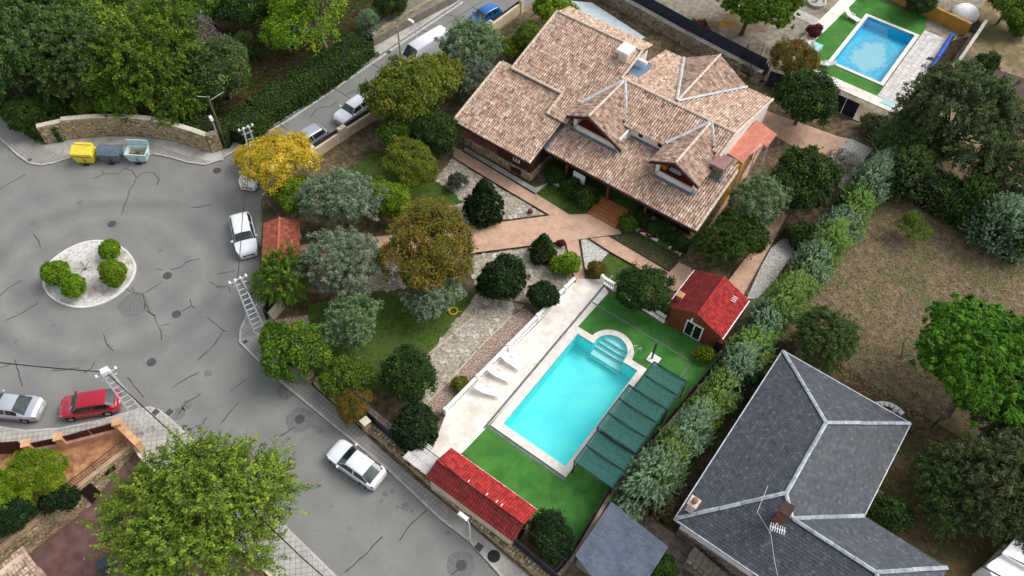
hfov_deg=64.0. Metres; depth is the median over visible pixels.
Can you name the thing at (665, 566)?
shrub
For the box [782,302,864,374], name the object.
tree
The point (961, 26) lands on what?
ochre wall
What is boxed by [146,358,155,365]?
manhole cover
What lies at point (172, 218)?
road
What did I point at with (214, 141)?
stone pier
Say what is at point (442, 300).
tree
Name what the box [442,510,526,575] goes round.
concrete pavement
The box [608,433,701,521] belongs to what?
hedge conifer
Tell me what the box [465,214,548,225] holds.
bed edging
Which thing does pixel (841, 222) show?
hedge conifer
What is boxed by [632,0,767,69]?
screen fence
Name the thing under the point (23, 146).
pavement
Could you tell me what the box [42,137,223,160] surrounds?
concrete apron
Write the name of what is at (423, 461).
white canopy
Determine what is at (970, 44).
garden side wall
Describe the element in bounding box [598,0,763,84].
rubble boundary wall
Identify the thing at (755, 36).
neighbour garden
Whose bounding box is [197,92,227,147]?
utility pole
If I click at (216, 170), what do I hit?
manhole cover
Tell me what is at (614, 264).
lawn
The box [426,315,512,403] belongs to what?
bed edging
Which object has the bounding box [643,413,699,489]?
hedge conifer
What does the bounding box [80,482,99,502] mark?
metal door
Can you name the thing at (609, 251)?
bed edging
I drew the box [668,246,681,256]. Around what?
trough planter
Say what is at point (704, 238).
tree
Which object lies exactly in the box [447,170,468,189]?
shrub
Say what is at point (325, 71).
hedge
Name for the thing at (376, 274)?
garden litter
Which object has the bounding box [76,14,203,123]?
tree
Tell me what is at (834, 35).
neighbour turf
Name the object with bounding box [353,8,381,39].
tree
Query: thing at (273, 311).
garden wall end
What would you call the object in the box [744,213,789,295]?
bed edging
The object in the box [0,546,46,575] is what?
corner roof
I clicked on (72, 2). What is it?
tree
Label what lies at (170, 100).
tree
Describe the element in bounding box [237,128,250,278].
power line
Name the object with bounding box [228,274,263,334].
lattice pylon
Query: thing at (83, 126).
curved stone wall
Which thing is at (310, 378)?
stone pillar
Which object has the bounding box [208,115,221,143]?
street lamp
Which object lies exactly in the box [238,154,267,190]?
parked car
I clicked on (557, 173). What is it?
shrub
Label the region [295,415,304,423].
manhole cover
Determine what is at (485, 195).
conifer tree
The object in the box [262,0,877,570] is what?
garden soil
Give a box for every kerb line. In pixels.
[0,137,70,164]
[0,406,335,575]
[155,0,459,164]
[239,301,502,575]
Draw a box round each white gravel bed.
[581,239,608,269]
[747,238,794,298]
[833,137,871,188]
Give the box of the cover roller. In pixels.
[928,33,954,70]
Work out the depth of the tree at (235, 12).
80.59 m
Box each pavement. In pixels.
[0,0,461,165]
[0,408,336,575]
[235,2,457,147]
[239,298,528,575]
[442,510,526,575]
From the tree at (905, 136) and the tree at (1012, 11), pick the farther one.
the tree at (1012, 11)
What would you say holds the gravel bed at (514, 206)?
on the garden soil
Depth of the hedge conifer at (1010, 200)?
67.12 m
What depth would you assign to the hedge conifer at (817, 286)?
64.52 m
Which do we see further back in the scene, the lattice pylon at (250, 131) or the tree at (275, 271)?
the lattice pylon at (250, 131)
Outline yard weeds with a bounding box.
[649,349,779,508]
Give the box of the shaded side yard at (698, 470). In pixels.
[636,338,801,532]
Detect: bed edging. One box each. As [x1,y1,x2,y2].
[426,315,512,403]
[429,294,476,353]
[453,157,548,214]
[462,150,534,193]
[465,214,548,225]
[475,242,555,253]
[580,239,585,278]
[588,238,634,265]
[609,235,679,271]
[728,253,748,279]
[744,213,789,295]
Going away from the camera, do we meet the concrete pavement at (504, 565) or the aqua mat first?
the concrete pavement at (504, 565)
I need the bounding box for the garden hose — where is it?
[448,307,467,315]
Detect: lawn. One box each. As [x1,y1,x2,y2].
[308,286,474,396]
[320,147,462,212]
[536,183,590,213]
[602,253,650,290]
[613,232,677,269]
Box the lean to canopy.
[728,120,776,192]
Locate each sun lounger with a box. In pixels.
[475,381,500,397]
[487,365,511,384]
[500,351,522,371]
[820,60,836,68]
[845,8,860,22]
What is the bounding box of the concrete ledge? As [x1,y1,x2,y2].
[368,0,457,45]
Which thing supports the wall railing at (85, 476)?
on the retaining wall at (39, 530)
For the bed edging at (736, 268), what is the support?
on the garden soil
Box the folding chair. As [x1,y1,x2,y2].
[666,166,683,178]
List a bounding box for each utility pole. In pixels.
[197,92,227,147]
[397,26,401,55]
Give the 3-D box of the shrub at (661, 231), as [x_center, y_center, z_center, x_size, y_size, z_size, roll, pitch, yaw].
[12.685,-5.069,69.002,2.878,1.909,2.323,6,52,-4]
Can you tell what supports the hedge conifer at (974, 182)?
on the dry field
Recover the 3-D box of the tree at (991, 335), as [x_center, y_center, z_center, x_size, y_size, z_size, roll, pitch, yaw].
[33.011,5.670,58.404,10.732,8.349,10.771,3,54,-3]
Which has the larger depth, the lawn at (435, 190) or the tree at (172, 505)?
the lawn at (435, 190)
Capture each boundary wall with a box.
[308,126,344,159]
[340,108,377,139]
[488,0,523,32]
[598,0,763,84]
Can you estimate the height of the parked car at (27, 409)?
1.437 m
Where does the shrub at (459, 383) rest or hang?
on the garden soil
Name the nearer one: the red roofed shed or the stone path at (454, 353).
the red roofed shed
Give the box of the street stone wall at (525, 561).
[313,376,550,575]
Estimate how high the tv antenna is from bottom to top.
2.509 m
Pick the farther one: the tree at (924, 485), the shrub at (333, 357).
the shrub at (333, 357)
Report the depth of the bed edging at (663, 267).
68.17 m
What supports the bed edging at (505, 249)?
on the garden soil
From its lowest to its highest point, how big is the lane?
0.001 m
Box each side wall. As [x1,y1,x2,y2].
[133,446,272,575]
[951,19,987,66]
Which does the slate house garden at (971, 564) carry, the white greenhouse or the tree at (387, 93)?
the white greenhouse
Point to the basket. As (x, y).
(664, 167)
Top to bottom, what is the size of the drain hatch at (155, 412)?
0.021 m
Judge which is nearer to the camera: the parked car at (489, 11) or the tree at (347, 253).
the tree at (347, 253)
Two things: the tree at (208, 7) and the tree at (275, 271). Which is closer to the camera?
the tree at (275, 271)
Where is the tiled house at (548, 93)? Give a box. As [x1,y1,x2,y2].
[455,6,773,256]
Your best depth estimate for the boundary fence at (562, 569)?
56.55 m
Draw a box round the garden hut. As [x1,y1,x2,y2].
[667,270,749,351]
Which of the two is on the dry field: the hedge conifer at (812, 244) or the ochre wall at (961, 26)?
the hedge conifer at (812, 244)
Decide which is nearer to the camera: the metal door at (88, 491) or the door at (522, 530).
the door at (522, 530)
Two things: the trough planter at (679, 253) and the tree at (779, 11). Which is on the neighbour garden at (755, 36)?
the tree at (779, 11)
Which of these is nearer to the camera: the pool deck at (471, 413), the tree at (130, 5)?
the pool deck at (471, 413)
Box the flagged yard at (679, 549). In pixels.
[644,515,733,575]
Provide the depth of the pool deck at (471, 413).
61.77 m
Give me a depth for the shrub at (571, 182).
71.24 m
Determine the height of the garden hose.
0.138 m
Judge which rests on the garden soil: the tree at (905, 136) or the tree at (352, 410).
the tree at (352, 410)
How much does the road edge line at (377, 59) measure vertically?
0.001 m
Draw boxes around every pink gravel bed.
[275,315,392,437]
[428,308,533,412]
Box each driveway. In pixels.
[29,452,267,575]
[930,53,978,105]
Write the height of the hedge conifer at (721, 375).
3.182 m
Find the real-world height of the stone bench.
0.500 m
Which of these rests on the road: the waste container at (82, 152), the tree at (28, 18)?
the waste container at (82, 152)
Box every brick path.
[300,214,620,255]
[453,148,567,214]
[566,240,584,280]
[592,236,691,290]
[698,111,846,294]
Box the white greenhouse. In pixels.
[972,531,1023,575]
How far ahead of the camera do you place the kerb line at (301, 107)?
76.88 m
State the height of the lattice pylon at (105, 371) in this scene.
8.556 m
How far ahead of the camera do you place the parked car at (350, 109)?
76.44 m
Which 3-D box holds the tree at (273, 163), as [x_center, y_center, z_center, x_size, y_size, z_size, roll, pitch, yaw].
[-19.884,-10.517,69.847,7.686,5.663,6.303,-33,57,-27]
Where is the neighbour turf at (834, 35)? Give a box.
[795,0,925,94]
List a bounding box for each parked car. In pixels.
[0,389,46,423]
[59,389,121,421]
[229,211,259,259]
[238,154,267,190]
[289,123,328,160]
[326,440,387,490]
[334,94,368,124]
[468,2,502,22]
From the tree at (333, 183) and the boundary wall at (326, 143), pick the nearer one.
the tree at (333, 183)
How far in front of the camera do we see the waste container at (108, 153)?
72.47 m
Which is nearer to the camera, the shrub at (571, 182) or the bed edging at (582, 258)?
the bed edging at (582, 258)
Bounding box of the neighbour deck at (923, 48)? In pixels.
[878,30,946,105]
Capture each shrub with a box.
[35,478,81,515]
[38,259,71,286]
[58,273,86,298]
[75,261,90,272]
[97,238,121,259]
[97,258,128,288]
[317,353,339,373]
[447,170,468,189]
[450,375,468,393]
[544,165,567,184]
[548,251,581,275]
[555,239,565,246]
[557,174,580,198]
[570,183,600,207]
[587,259,607,279]
[618,212,639,231]
[624,481,650,507]
[633,205,657,226]
[645,488,678,522]
[646,217,675,240]
[650,552,680,575]
[668,227,693,253]
[687,17,710,31]
[692,344,714,363]
[779,218,813,248]
[804,23,823,37]
[858,111,892,135]
[866,492,915,532]
[973,49,1002,74]
[1006,21,1023,37]
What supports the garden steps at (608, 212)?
on the garden soil
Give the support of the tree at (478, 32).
on the garden soil
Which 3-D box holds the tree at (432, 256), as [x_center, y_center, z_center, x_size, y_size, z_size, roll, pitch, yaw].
[-6.257,-2.835,63.885,8.094,6.944,9.000,23,61,15]
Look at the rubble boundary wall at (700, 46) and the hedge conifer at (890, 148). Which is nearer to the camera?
the hedge conifer at (890, 148)
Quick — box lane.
[903,6,980,31]
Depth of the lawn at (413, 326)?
63.77 m
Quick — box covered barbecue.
[94,557,117,575]
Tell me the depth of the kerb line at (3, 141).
73.42 m
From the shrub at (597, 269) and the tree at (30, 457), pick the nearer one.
the tree at (30, 457)
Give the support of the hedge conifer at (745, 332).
on the shaded side yard at (698, 470)
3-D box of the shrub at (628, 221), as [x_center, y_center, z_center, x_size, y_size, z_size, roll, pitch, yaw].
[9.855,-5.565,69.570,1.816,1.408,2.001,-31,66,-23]
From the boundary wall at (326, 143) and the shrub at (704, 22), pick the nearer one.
the boundary wall at (326, 143)
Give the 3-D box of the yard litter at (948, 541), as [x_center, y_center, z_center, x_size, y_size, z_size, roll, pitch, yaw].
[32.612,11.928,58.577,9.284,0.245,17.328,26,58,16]
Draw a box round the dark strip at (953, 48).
[904,36,968,110]
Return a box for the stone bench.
[875,401,904,414]
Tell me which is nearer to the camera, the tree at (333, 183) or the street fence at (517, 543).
the street fence at (517, 543)
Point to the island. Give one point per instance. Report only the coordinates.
(98, 292)
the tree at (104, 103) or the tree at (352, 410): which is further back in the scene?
the tree at (104, 103)
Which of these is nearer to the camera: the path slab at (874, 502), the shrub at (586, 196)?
the path slab at (874, 502)
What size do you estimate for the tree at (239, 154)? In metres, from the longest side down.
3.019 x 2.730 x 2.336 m
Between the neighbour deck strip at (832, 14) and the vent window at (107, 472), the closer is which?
the vent window at (107, 472)
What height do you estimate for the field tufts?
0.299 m
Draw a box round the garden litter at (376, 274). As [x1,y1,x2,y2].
[282,122,470,422]
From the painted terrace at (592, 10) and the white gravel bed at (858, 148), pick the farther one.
the painted terrace at (592, 10)
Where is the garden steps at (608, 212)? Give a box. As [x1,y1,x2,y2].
[588,195,628,227]
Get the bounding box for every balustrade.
[443,277,575,415]
[600,274,666,322]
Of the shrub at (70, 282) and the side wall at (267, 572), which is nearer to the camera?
the side wall at (267, 572)
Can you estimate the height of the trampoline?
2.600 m
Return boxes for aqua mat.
[881,99,894,106]
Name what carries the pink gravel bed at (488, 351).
on the garden soil
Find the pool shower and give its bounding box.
[646,343,661,362]
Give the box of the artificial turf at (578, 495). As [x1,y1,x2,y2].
[463,293,716,559]
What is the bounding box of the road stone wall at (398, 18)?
[371,0,434,35]
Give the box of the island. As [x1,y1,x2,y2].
[42,240,135,308]
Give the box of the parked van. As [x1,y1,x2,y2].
[402,25,452,59]
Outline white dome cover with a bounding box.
[951,3,978,22]
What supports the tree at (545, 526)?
on the garden soil
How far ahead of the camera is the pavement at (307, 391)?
58.90 m
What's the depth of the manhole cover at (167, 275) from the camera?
66.33 m
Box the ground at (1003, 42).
[85,0,1023,575]
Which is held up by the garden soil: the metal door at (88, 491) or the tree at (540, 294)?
the tree at (540, 294)
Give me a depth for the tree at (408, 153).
69.58 m
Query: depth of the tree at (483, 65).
76.51 m
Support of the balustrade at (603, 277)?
on the garden soil
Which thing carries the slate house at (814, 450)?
on the ground at (1003, 42)
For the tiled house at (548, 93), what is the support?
on the ground at (1003, 42)
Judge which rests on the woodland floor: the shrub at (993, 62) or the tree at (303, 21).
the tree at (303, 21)
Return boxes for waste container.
[70,142,96,165]
[96,144,122,164]
[124,139,149,164]
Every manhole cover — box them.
[107,221,115,226]
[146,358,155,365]
[163,272,171,278]
[172,310,180,317]
[213,168,220,173]
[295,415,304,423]
[456,560,466,570]
[487,550,499,562]
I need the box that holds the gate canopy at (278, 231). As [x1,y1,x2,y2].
[261,217,300,279]
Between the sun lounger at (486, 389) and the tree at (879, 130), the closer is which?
the sun lounger at (486, 389)
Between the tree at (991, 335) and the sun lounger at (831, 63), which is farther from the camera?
the sun lounger at (831, 63)
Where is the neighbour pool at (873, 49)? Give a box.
[827,13,918,85]
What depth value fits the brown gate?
56.31 m
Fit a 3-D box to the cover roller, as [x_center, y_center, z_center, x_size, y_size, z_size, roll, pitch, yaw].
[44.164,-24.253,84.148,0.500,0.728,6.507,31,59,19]
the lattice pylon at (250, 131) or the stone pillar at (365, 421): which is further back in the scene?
the lattice pylon at (250, 131)
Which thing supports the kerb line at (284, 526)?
on the ground at (1003, 42)
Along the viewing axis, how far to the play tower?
83.40 m
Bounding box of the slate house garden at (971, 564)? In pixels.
[802,349,1009,575]
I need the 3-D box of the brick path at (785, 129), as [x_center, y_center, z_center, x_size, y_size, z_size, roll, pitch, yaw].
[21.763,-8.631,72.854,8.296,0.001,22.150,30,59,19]
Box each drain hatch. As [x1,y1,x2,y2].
[151,408,160,415]
[164,408,174,416]
[473,541,484,552]
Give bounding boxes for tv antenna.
[757,486,785,574]
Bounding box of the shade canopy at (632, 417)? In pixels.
[572,361,687,494]
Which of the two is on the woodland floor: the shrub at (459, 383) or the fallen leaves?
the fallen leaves
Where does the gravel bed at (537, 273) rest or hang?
on the garden soil
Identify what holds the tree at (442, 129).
on the garden soil
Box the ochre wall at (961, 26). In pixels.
[891,0,971,35]
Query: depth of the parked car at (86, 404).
58.29 m
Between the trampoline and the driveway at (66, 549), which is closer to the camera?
the driveway at (66, 549)
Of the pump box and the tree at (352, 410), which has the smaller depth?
the tree at (352, 410)
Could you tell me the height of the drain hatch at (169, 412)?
0.021 m
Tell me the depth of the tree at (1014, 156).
68.08 m
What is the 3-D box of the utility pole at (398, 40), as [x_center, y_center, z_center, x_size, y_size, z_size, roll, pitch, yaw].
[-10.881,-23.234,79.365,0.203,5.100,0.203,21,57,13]
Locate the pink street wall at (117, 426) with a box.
[20,417,145,452]
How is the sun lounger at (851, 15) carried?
on the neighbour turf at (834, 35)
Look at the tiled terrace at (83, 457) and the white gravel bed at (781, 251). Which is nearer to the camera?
the tiled terrace at (83, 457)
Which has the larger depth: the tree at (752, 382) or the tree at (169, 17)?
the tree at (169, 17)
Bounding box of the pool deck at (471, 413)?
[432,278,607,457]
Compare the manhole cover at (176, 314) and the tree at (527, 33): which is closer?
the manhole cover at (176, 314)
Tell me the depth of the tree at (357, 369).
58.44 m
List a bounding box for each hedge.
[0,91,79,143]
[151,105,233,148]
[223,32,377,144]
[890,150,1023,263]
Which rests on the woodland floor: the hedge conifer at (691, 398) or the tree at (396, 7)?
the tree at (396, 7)
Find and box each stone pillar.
[305,370,314,383]
[359,416,371,434]
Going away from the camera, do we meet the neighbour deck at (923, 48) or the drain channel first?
the drain channel
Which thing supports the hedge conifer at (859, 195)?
on the dry field
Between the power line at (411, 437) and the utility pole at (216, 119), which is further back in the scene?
the utility pole at (216, 119)
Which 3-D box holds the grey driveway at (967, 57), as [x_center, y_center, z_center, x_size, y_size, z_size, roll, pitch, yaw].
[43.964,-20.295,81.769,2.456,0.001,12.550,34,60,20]
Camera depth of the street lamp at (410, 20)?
79.31 m
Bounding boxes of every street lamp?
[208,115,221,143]
[407,18,416,37]
[457,511,470,541]
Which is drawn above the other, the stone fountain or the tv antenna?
the stone fountain
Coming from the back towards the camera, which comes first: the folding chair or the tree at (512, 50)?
the tree at (512, 50)
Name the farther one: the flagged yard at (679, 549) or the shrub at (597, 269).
the shrub at (597, 269)
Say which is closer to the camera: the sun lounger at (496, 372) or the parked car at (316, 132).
the sun lounger at (496, 372)
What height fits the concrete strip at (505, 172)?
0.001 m
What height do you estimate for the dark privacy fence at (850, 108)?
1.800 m
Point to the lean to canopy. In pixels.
(755, 136)
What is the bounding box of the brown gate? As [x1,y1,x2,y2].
[0,441,21,453]
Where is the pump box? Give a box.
[808,41,822,51]
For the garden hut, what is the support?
on the garden soil
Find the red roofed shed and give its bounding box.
[426,447,536,544]
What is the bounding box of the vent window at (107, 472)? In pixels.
[105,466,115,475]
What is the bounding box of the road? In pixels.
[0,0,533,575]
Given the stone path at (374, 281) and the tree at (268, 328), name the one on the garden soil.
the stone path at (374, 281)
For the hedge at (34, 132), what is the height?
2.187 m
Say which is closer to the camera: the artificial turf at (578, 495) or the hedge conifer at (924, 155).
the artificial turf at (578, 495)
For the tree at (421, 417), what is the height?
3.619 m
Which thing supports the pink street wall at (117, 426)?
on the tiled terrace at (83, 457)
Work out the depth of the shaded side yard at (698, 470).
58.12 m
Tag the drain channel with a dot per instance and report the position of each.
(523, 381)
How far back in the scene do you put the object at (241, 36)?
80.72 m
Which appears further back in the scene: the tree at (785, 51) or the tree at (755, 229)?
the tree at (785, 51)
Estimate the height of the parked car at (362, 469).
1.477 m
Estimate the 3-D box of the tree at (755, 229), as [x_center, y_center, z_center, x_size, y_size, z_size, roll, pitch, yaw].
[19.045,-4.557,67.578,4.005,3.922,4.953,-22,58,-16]
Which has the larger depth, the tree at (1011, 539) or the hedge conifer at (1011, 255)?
the hedge conifer at (1011, 255)
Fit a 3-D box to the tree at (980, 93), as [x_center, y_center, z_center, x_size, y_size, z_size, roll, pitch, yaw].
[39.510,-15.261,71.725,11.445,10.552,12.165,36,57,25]
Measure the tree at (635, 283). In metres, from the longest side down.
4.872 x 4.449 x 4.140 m
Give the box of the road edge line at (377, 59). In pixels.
[264,1,462,133]
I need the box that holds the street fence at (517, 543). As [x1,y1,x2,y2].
[358,404,559,575]
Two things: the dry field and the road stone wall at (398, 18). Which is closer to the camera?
the dry field
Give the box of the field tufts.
[792,188,1023,422]
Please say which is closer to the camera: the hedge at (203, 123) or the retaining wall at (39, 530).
the retaining wall at (39, 530)
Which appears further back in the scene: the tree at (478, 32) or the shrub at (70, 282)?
the tree at (478, 32)
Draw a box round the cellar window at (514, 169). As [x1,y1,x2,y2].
[511,166,520,175]
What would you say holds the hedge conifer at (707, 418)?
on the shaded side yard at (698, 470)
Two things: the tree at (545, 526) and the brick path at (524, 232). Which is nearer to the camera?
the tree at (545, 526)
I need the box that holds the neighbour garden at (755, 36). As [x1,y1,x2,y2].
[655,0,985,121]
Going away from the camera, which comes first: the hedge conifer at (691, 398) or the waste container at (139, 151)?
the hedge conifer at (691, 398)
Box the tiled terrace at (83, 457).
[0,435,127,540]
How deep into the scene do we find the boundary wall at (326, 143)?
74.26 m
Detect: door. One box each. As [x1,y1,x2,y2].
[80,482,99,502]
[517,523,525,539]
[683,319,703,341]
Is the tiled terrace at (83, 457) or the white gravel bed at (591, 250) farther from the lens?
the white gravel bed at (591, 250)
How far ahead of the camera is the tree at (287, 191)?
67.89 m
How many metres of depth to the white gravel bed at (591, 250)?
68.47 m
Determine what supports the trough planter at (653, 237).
on the lawn
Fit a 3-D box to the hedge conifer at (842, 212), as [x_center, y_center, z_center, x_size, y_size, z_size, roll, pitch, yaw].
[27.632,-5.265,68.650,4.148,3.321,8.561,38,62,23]
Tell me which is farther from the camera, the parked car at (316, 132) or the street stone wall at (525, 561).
the parked car at (316, 132)
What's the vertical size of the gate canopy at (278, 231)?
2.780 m
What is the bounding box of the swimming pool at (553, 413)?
[491,325,646,477]
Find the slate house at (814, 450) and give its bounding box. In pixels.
[673,350,948,575]
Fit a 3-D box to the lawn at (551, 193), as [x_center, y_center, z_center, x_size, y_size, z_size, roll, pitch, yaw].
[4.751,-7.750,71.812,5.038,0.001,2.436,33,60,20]
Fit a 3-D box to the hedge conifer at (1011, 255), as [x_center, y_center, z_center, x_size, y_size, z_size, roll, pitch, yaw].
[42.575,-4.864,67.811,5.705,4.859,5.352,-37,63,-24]
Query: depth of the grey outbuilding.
51.66 m
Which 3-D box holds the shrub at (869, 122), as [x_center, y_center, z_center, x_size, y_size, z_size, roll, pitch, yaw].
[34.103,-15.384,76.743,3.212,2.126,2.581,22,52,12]
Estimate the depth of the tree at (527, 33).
80.44 m
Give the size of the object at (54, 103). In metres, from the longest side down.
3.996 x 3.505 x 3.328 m
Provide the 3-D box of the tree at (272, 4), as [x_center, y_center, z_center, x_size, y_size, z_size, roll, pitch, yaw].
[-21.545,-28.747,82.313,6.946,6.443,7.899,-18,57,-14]
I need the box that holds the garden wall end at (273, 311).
[262,297,284,319]
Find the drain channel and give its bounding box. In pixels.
[483,275,691,480]
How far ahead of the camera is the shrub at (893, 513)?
54.10 m
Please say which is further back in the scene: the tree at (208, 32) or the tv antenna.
the tree at (208, 32)
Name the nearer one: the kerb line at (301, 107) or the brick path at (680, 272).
the brick path at (680, 272)
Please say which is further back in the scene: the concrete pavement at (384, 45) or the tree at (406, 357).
the concrete pavement at (384, 45)
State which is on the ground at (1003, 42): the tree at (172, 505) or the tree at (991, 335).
the tree at (172, 505)
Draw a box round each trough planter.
[636,228,647,235]
[647,233,658,241]
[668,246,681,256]
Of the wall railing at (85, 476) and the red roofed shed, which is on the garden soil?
the red roofed shed
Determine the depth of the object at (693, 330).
62.98 m
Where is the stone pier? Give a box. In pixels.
[205,130,222,152]
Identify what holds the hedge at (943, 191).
on the dry field
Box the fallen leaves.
[3,0,372,119]
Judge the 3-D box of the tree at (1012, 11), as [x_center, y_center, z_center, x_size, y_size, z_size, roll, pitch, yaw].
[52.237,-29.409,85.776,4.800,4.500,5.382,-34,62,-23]
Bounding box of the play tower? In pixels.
[715,20,732,39]
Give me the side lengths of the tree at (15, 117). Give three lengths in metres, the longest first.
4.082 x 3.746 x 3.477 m
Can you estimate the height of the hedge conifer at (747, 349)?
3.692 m
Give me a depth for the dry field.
66.86 m
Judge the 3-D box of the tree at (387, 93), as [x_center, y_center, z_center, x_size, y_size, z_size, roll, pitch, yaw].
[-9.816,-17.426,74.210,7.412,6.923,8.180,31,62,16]
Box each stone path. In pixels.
[343,257,457,292]
[419,294,524,404]
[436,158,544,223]
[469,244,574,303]
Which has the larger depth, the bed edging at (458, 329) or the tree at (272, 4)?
the tree at (272, 4)
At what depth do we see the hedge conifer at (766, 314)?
62.03 m
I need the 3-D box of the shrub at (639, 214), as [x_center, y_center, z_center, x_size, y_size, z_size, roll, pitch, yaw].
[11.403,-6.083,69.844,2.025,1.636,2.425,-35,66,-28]
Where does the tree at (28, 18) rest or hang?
on the woodland floor
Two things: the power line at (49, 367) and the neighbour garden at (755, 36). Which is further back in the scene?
the neighbour garden at (755, 36)
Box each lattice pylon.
[94,366,156,433]
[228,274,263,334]
[238,124,253,147]
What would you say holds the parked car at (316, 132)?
on the road
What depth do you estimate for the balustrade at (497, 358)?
61.98 m
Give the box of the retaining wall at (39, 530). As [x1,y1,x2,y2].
[0,441,134,566]
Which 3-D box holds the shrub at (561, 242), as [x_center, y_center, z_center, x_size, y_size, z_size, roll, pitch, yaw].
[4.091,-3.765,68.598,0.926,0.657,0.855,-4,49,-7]
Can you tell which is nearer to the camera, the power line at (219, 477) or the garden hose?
the power line at (219, 477)
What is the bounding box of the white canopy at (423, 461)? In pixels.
[403,442,438,479]
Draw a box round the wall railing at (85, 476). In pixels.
[0,440,126,543]
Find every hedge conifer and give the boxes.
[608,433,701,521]
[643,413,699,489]
[657,394,720,470]
[676,380,737,437]
[697,357,744,429]
[708,338,765,406]
[716,318,784,368]
[737,286,790,354]
[750,267,814,338]
[769,255,831,315]
[782,229,836,303]
[799,214,855,275]
[807,199,870,256]
[826,173,880,238]
[836,149,898,217]
[854,141,900,191]
[873,142,940,203]
[940,172,1005,230]
[957,190,1023,258]
[988,202,1023,266]
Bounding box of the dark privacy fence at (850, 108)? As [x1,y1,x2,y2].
[766,71,859,117]
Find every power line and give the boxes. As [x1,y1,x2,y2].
[0,362,99,371]
[4,76,198,95]
[108,374,322,575]
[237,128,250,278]
[238,280,587,575]
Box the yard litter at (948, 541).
[883,397,1011,562]
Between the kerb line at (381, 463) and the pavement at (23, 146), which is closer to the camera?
the kerb line at (381, 463)
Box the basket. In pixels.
[662,165,668,170]
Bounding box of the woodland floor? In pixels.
[0,0,388,118]
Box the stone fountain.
[807,0,826,8]
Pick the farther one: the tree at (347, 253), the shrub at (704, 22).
the shrub at (704, 22)
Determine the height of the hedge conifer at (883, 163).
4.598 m
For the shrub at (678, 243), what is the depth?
67.93 m
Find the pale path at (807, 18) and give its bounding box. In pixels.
[794,10,819,24]
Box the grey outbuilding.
[575,502,667,575]
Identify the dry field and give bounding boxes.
[777,190,1023,467]
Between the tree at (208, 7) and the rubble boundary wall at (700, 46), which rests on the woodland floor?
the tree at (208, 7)
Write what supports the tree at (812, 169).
on the garden soil
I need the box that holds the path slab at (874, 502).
[865,490,883,518]
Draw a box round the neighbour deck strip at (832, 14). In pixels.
[792,0,901,111]
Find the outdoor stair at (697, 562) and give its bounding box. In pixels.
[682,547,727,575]
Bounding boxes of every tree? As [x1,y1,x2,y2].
[0,0,103,104]
[0,93,47,133]
[0,467,36,514]
[0,492,38,537]
[2,446,72,506]
[15,13,128,106]
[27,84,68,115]
[56,0,114,15]
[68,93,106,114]
[74,0,140,42]
[75,424,319,575]
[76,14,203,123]
[82,61,162,121]
[103,0,172,18]
[121,0,205,64]
[148,75,216,128]
[166,7,226,50]
[171,0,220,25]
[183,33,252,100]
[211,0,267,32]
[232,140,252,167]
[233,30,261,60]
[238,127,323,196]
[245,240,312,309]
[256,13,307,51]
[256,320,287,347]
[259,319,332,384]
[265,0,326,32]
[265,0,348,55]
[273,174,319,214]
[289,164,390,226]
[290,225,387,296]
[317,354,377,399]
[319,288,384,353]
[334,385,375,428]
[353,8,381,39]
[357,51,449,128]
[366,175,411,219]
[372,0,407,16]
[375,115,413,146]
[375,194,478,305]
[378,135,440,194]
[378,340,438,402]
[390,400,439,453]
[397,51,465,104]
[397,273,467,323]
[408,105,459,155]
[433,14,507,69]
[454,46,495,101]
[461,178,504,230]
[474,252,530,300]
[497,37,522,60]
[510,18,541,50]
[526,279,560,308]
[526,506,575,565]
[527,233,557,266]
[532,0,580,22]
[613,260,676,313]
[684,216,761,272]
[715,205,771,254]
[716,0,805,35]
[727,169,792,230]
[733,356,765,393]
[764,35,825,73]
[769,143,846,211]
[771,65,841,127]
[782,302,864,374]
[822,147,863,178]
[865,110,920,154]
[873,104,957,167]
[887,54,1023,176]
[904,0,937,16]
[906,292,1023,434]
[907,445,989,542]
[921,427,1023,545]
[964,133,1023,204]
[966,405,1023,481]
[986,0,1023,26]
[1000,517,1023,554]
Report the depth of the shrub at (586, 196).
70.38 m
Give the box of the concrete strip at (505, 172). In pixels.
[464,147,547,193]
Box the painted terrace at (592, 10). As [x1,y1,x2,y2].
[572,1,644,38]
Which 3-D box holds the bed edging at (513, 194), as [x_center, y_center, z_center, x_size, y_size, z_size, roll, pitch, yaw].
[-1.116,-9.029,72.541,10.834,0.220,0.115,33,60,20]
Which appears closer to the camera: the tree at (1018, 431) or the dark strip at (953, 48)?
the tree at (1018, 431)
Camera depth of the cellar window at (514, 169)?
73.00 m
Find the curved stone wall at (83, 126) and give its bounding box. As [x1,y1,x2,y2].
[36,114,211,152]
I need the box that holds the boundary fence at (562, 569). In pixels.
[555,144,882,575]
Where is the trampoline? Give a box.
[740,43,770,81]
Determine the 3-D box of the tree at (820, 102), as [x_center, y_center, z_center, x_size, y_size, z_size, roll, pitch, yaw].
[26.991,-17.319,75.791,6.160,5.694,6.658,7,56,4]

